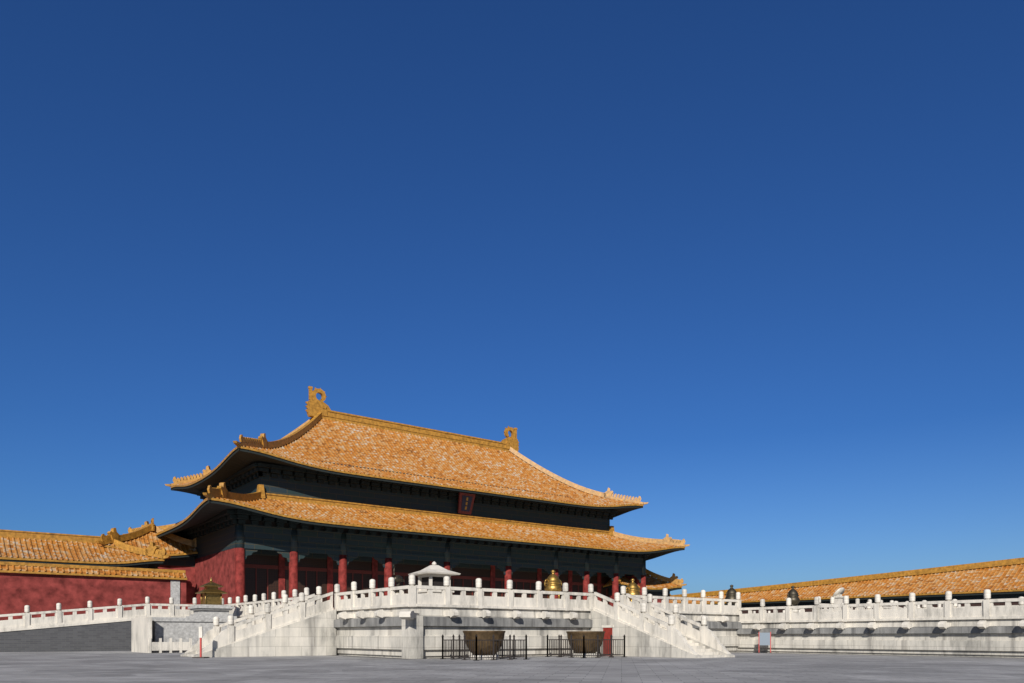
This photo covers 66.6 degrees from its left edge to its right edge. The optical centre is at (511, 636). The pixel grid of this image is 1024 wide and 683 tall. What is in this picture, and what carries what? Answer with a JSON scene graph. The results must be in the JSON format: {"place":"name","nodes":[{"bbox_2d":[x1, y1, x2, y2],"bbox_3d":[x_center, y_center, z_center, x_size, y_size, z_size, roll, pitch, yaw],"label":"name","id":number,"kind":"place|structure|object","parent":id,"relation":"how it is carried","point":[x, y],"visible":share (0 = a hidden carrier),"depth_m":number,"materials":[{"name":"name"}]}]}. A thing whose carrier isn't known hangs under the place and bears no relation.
{"place":"outdoors","nodes":[
{"label":"outdoors","id":0,"kind":"place"},
{"bbox_2d":[0,529,170,568],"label":"roof","id":1,"kind":"structure","parent":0,"point":[42,547],"depth_m":71.63,"materials":[{"name":"tile"}]},
{"bbox_2d":[0,651,1023,682],"bbox_3d":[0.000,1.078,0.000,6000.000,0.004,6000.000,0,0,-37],"label":"ground","id":2,"kind":"structure","parent":0,"point":[130,667],"depth_m":25.23,"materials":[{"name":"stone"}]},
{"bbox_2d":[0,561,186,620],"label":"red wall","id":3,"kind":"structure","parent":2,"relation":"on","point":[37,587],"depth_m":63.35,"materials":[{"name":"paint"}]},
{"bbox_2d":[0,597,196,651],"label":"ramp","id":4,"kind":"structure","parent":2,"relation":"on","point":[89,630],"depth_m":55.25,"materials":[{"name":"grey stone"}]},
{"bbox_2d":[96,518,197,609],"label":"hall","id":5,"kind":"structure","parent":2,"relation":"on","point":[181,552],"depth_m":78.86,"materials":[{"name":"tile"}]},
{"bbox_2d":[131,578,245,652],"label":"miniature pavilion","id":6,"kind":"structure","parent":2,"relation":"on","point":[164,634],"depth_m":51.96,"materials":[{"name":"stone"}]},
{"bbox_2d":[192,627,208,657],"bbox_3d":[-15.367,0.305,38.505,0.600,1.550,0.600,0,0,3],"label":"signpost","id":7,"kind":"object","parent":2,"relation":"on","point":[200,632],"visible":0.95,"depth_m":38.48,"materials":[{"name":"red metal"}]},
{"bbox_2d":[440,631,527,660],"bbox_3d":[-1.303,0.415,36.457,3.000,1.330,3.000,0,0,-37],"label":"bronze vat","id":8,"kind":"object","parent":2,"relation":"on","point":[483,645],"visible":0.97,"depth_m":35.75,"materials":[{"name":"brown metal"}]},
{"bbox_2d":[545,631,625,657],"bbox_3d":[3.808,0.415,40.309,3.000,1.330,3.000,0,0,-37],"label":"bronze vat","id":9,"kind":"object","parent":2,"relation":"on","point":[584,644],"visible":0.97,"depth_m":39.57,"materials":[{"name":"brown metal"}]},
{"bbox_2d":[180,574,1023,658],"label":"balustrades","id":10,"kind":"object","parent":2,"relation":"on","point":[302,624],"visible":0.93,"depth_m":41.99,"materials":[{"name":"stone"}]},
{"bbox_2d":[237,607,1023,657],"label":"terrace","id":11,"kind":"structure","parent":2,"relation":"on","point":[374,636],"depth_m":41.81,"materials":[{"name":"stone"}]},
{"bbox_2d":[393,564,405,594],"bbox_3d":[-6.275,-2.695,42.839,0.760,2.550,1.177,0,0,33],"label":"bronze crane statue","id":12,"kind":"object","parent":11,"relation":"on","point":[398,578],"visible":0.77,"depth_m":42.67,"materials":[{"name":"metal"}]},
{"bbox_2d":[174,460,650,607],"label":"palace hall facade","id":13,"kind":"structure","parent":11,"relation":"on","point":[242,553],"depth_m":80.00,"materials":[{"name":"red wood"}]},
{"bbox_2d":[128,386,689,560],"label":"hall roof","id":14,"kind":"structure","parent":13,"relation":"on","point":[324,433],"depth_m":86.74,"materials":[{"name":"tile"}]},
{"bbox_2d":[408,561,460,593],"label":"stone pavilion","id":15,"kind":"structure","parent":11,"relation":"on","point":[433,574],"depth_m":42.64,"materials":[{"name":"stone"}]},
{"bbox_2d":[544,570,561,598],"bbox_3d":[2.742,-2.930,52.026,1.232,3.020,1.232,0,0,15],"label":"incense burner","id":16,"kind":"object","parent":11,"relation":"on","point":[553,581],"visible":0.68,"depth_m":51.65,"materials":[{"name":"gold metal"}]},
{"bbox_2d":[625,578,639,601],"bbox_3d":[9.284,-2.930,59.961,1.232,3.020,1.232,0,0,15],"label":"incense burner","id":17,"kind":"object","parent":11,"relation":"on","point":[632,587],"visible":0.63,"depth_m":59.59,"materials":[{"name":"gold metal"}]},
{"bbox_2d":[725,585,736,604],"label":"incense burner","id":18,"kind":"object","parent":11,"relation":"on","point":[731,593],"visible":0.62,"depth_m":66.86,"materials":[{"name":"brown metal"}]},
{"bbox_2d":[787,586,799,611],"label":"incense burner","id":19,"kind":"object","parent":11,"relation":"on","point":[792,594],"visible":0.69,"depth_m":68.17,"materials":[{"name":"brown metal"}]},
{"bbox_2d":[831,587,844,609],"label":"sundial","id":20,"kind":"object","parent":11,"relation":"on","point":[837,595],"visible":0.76,"depth_m":67.45,"materials":[{"name":"stone"}]},
{"bbox_2d":[603,569,686,605],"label":"hall","id":21,"kind":"structure","parent":2,"relation":"on","point":[656,584],"depth_m":104.63,"materials":[{"name":"tile"}]},
{"bbox_2d":[758,632,770,652],"bbox_3d":[16.008,0.405,49.377,0.800,1.350,0.440,0,0,13],"label":"sign board","id":22,"kind":"object","parent":2,"relation":"on","point":[764,638],"visible":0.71,"depth_m":49.35,"materials":[{"name":"grey"}]},
{"bbox_2d":[669,557,1023,613],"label":"gallery","id":23,"kind":"object","parent":2,"relation":"on","point":[1001,579],"visible":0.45,"depth_m":88.73,"materials":[{"name":"tile"}]},
{"bbox_2d":[0,0,1023,594],"label":"sky","id":24,"kind":"structure","parent":0,"point":[751,272],"materials":[{"name":"blue"}]}
]}

